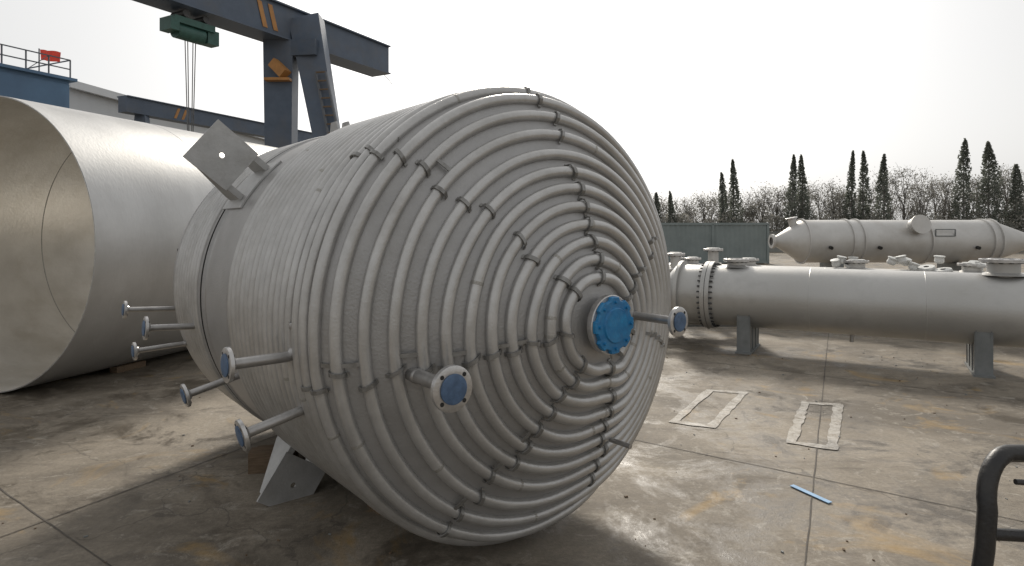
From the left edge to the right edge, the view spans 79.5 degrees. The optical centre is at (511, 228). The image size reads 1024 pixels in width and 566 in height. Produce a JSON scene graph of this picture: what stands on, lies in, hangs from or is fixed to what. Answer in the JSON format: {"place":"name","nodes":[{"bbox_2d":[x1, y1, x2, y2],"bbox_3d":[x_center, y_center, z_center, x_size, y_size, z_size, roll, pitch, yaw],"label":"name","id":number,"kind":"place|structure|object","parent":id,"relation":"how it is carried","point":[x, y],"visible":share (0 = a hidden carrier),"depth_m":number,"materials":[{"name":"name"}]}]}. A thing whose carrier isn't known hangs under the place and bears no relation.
{"place":"outdoors","nodes":[
{"label":"outdoors","id":0,"kind":"place"},
{"bbox_2d":[0,67,68,107],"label":"walls","id":1,"kind":"structure","parent":0,"point":[32,87],"depth_m":28.59,"materials":[{"name":"blue metal"}]},
{"bbox_2d":[0,43,70,77],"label":"roof railing","id":2,"kind":"object","parent":1,"relation":"on","point":[49,64],"visible":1,"depth_m":28.84,"materials":[{"name":"grey metal"}]},
{"bbox_2d":[0,63,77,82],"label":"roof","id":3,"kind":"structure","parent":1,"relation":"on","point":[40,73],"depth_m":28.61,"materials":[{"name":"metal"}]},
{"bbox_2d":[0,229,1023,565],"bbox_3d":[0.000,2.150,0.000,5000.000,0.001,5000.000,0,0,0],"label":"ground","id":4,"kind":"structure","parent":0,"point":[76,443],"depth_m":5.34,"materials":[{"name":"concrete"}]},
{"bbox_2d":[38,48,60,70],"bbox_3d":[-26.293,-4.050,35.000,1.285,12.400,0.180,0,0,0],"label":"flag","id":5,"kind":"object","parent":4,"relation":"on","point":[55,53],"visible":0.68,"depth_m":35.01,"materials":[{"name":"fabric"}]},
{"bbox_2d":[0,96,276,392],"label":"rolled steel shell","id":6,"kind":"object","parent":4,"relation":"on","point":[97,211],"visible":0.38,"depth_m":9.02},
{"bbox_2d":[69,88,264,144],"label":"walls","id":7,"kind":"structure","parent":4,"relation":"on","point":[87,102],"depth_m":43.13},
{"bbox_2d":[69,81,263,139],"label":"roof","id":8,"kind":"structure","parent":7,"relation":"on","point":[91,89],"depth_m":41.54,"materials":[{"name":"grey metal"}]},
{"bbox_2d":[117,95,312,141],"bbox_3d":[-12.900,-1.545,29.150,2.800,7.290,11.280,0,0,24],"label":"gantry crane","id":9,"kind":"object","parent":4,"relation":"on","point":[142,109],"visible":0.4,"depth_m":26.11,"materials":[{"name":"blue paint"}]},
{"bbox_2d":[132,0,391,147],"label":"gantry crane","id":10,"kind":"object","parent":4,"relation":"on","point":[309,48],"visible":0.61,"depth_m":19.66,"materials":[{"name":"blue paint"}]},
{"bbox_2d":[248,445,298,473],"bbox_3d":[-2.156,2.060,5.580,0.380,0.180,0.320,0,0,-11],"label":"timber chock","id":11,"kind":"object","parent":4,"relation":"on","point":[259,456],"visible":0.43,"depth_m":5.41,"materials":[{"name":"brown wood"}]},
{"bbox_2d":[2,349,1017,565],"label":"gravel debris","id":12,"kind":"object","parent":4,"relation":"on","point":[625,496],"visible":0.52,"depth_m":4.93,"materials":[{"name":"grey stone"}]},
{"bbox_2d":[0,331,1023,565],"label":"slab joint lines","id":13,"kind":"object","parent":4,"relation":"on","point":[638,440],"visible":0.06,"depth_m":5.00,"materials":[{"name":"black"}]},
{"bbox_2d":[654,192,661,221],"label":"cypress tree","id":14,"kind":"object","parent":4,"relation":"on","point":[657,203],"visible":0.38,"depth_m":60.68,"materials":[{"name":"green plant"}]},
{"bbox_2d":[667,191,675,222],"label":"cypress tree","id":15,"kind":"object","parent":4,"relation":"on","point":[671,211],"visible":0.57,"depth_m":59.78,"materials":[{"name":"green plant"}]},
{"bbox_2d":[668,248,736,328],"bbox_3d":[3.544,1.284,13.091,2.230,1.731,3.122,0,0,0],"label":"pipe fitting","id":16,"kind":"object","parent":4,"relation":"on","point":[677,257],"visible":0.22,"depth_m":12.52,"materials":[{"name":"metal"}]},
{"bbox_2d":[661,223,768,263],"bbox_3d":[12.400,0.890,39.170,6.940,2.520,2.460,0,0,0],"label":"storage container","id":17,"kind":"object","parent":4,"relation":"on","point":[740,240],"visible":0.67,"depth_m":38.01,"materials":[{"name":"grey metal"}]},
{"bbox_2d":[717,172,730,222],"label":"cypress tree","id":18,"kind":"object","parent":4,"relation":"on","point":[723,204],"visible":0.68,"depth_m":60.01,"materials":[{"name":"green plant"}]},
{"bbox_2d":[728,159,744,222],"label":"cypress tree","id":19,"kind":"object","parent":4,"relation":"on","point":[732,183],"visible":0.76,"depth_m":59.95,"materials":[{"name":"green plant"}]},
{"bbox_2d":[668,389,843,449],"bbox_3d":[2.882,2.143,7.147,1.676,0.003,1.849,0,0,30],"label":"painted ground marking","id":20,"kind":"object","parent":4,"relation":"on","point":[794,432],"visible":1,"depth_m":6.95,"materials":[{"name":"white paint"}]},
{"bbox_2d":[783,154,798,229],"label":"cypress tree","id":21,"kind":"object","parent":4,"relation":"on","point":[792,187],"visible":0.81,"depth_m":59.25,"materials":[{"name":"green plant"}]},
{"bbox_2d":[796,154,813,219],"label":"cypress tree","id":22,"kind":"object","parent":4,"relation":"on","point":[802,188],"visible":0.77,"depth_m":59.52,"materials":[{"name":"green plant"}]},
{"bbox_2d":[790,484,831,502],"bbox_3d":[2.410,2.140,4.970,0.045,0.006,0.360,0,0,-25],"label":"blue plastic strip","id":23,"kind":"object","parent":4,"relation":"on","point":[811,493],"visible":1,"depth_m":4.96,"materials":[{"name":"blue plastic"}]},
{"bbox_2d":[651,163,1023,231],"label":"distant tree row","id":24,"kind":"object","parent":4,"relation":"on","point":[772,218],"visible":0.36,"depth_m":62.21,"materials":[{"name":"brown plant"}]},
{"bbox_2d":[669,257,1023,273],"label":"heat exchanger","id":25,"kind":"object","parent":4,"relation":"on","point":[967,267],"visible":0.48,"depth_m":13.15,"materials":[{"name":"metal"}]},
{"bbox_2d":[830,255,985,271],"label":"wrapped pipe fittings","id":26,"kind":"object","parent":25,"relation":"on","point":[903,260],"visible":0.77,"depth_m":12.69,"materials":[{"name":"white plastic"}]},
{"bbox_2d":[670,258,1023,378],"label":"heat exchanger","id":27,"kind":"object","parent":4,"relation":"on","point":[980,315],"visible":0.95,"depth_m":9.71,"materials":[{"name":"metal"}]},
{"bbox_2d":[842,150,858,219],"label":"cypress tree","id":28,"kind":"object","parent":4,"relation":"on","point":[851,179],"visible":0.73,"depth_m":60.37,"materials":[{"name":"green plant"}]},
{"bbox_2d":[854,150,872,219],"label":"cypress tree","id":29,"kind":"object","parent":4,"relation":"on","point":[865,180],"visible":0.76,"depth_m":60.40,"materials":[{"name":"green plant"}]},
{"bbox_2d":[873,153,894,219],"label":"cypress tree","id":30,"kind":"object","parent":4,"relation":"on","point":[881,187],"visible":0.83,"depth_m":59.61,"materials":[{"name":"green plant"}]},
{"bbox_2d":[768,215,1023,270],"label":"horizontal pressure vessel","id":31,"kind":"object","parent":4,"relation":"on","point":[920,239],"visible":0.91,"depth_m":25.23,"materials":[{"name":"metal"}]},
{"bbox_2d":[948,138,976,219],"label":"cypress tree","id":32,"kind":"object","parent":4,"relation":"on","point":[963,161],"visible":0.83,"depth_m":60.32,"materials":[{"name":"green plant"}]},
{"bbox_2d":[970,141,1011,224],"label":"cypress tree","id":33,"kind":"object","parent":4,"relation":"on","point":[988,155],"visible":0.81,"depth_m":59.83,"materials":[{"name":"green plant"}]},
{"bbox_2d":[971,444,1023,565],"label":"platform trolley","id":34,"kind":"object","parent":4,"relation":"on","point":[995,463],"visible":1,"depth_m":2.19,"materials":[{"name":"metal"}]},
{"bbox_2d":[1003,164,1023,229],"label":"cypress tree","id":35,"kind":"object","parent":4,"relation":"on","point":[1015,182],"visible":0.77,"depth_m":60.39,"materials":[{"name":"green plant"}]},
{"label":"timber cradle","id":36,"kind":"object","parent":4,"relation":"on","visible":0},
{"bbox_2d":[121,86,687,545],"bbox_3d":[-1.054,0.609,5.318,3.446,3.408,5.220,0,0,-40],"label":"coil jacketed vessel","id":37,"kind":"object","parent":36,"relation":"on","point":[453,318],"visible":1,"depth_m":3.58,"materials":[{"name":"silver metal"}]},
{"bbox_2d":[0,0,1023,228],"label":"sky","id":38,"kind":"structure","parent":0,"point":[687,88],"materials":[{"name":"white"}]},
{"bbox_2d":[769,232,1023,251],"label":"boundary wall","id":39,"kind":"structure","parent":0,"point":[775,249],"depth_m":56.88,"materials":[{"name":"grey paint"}]}
]}

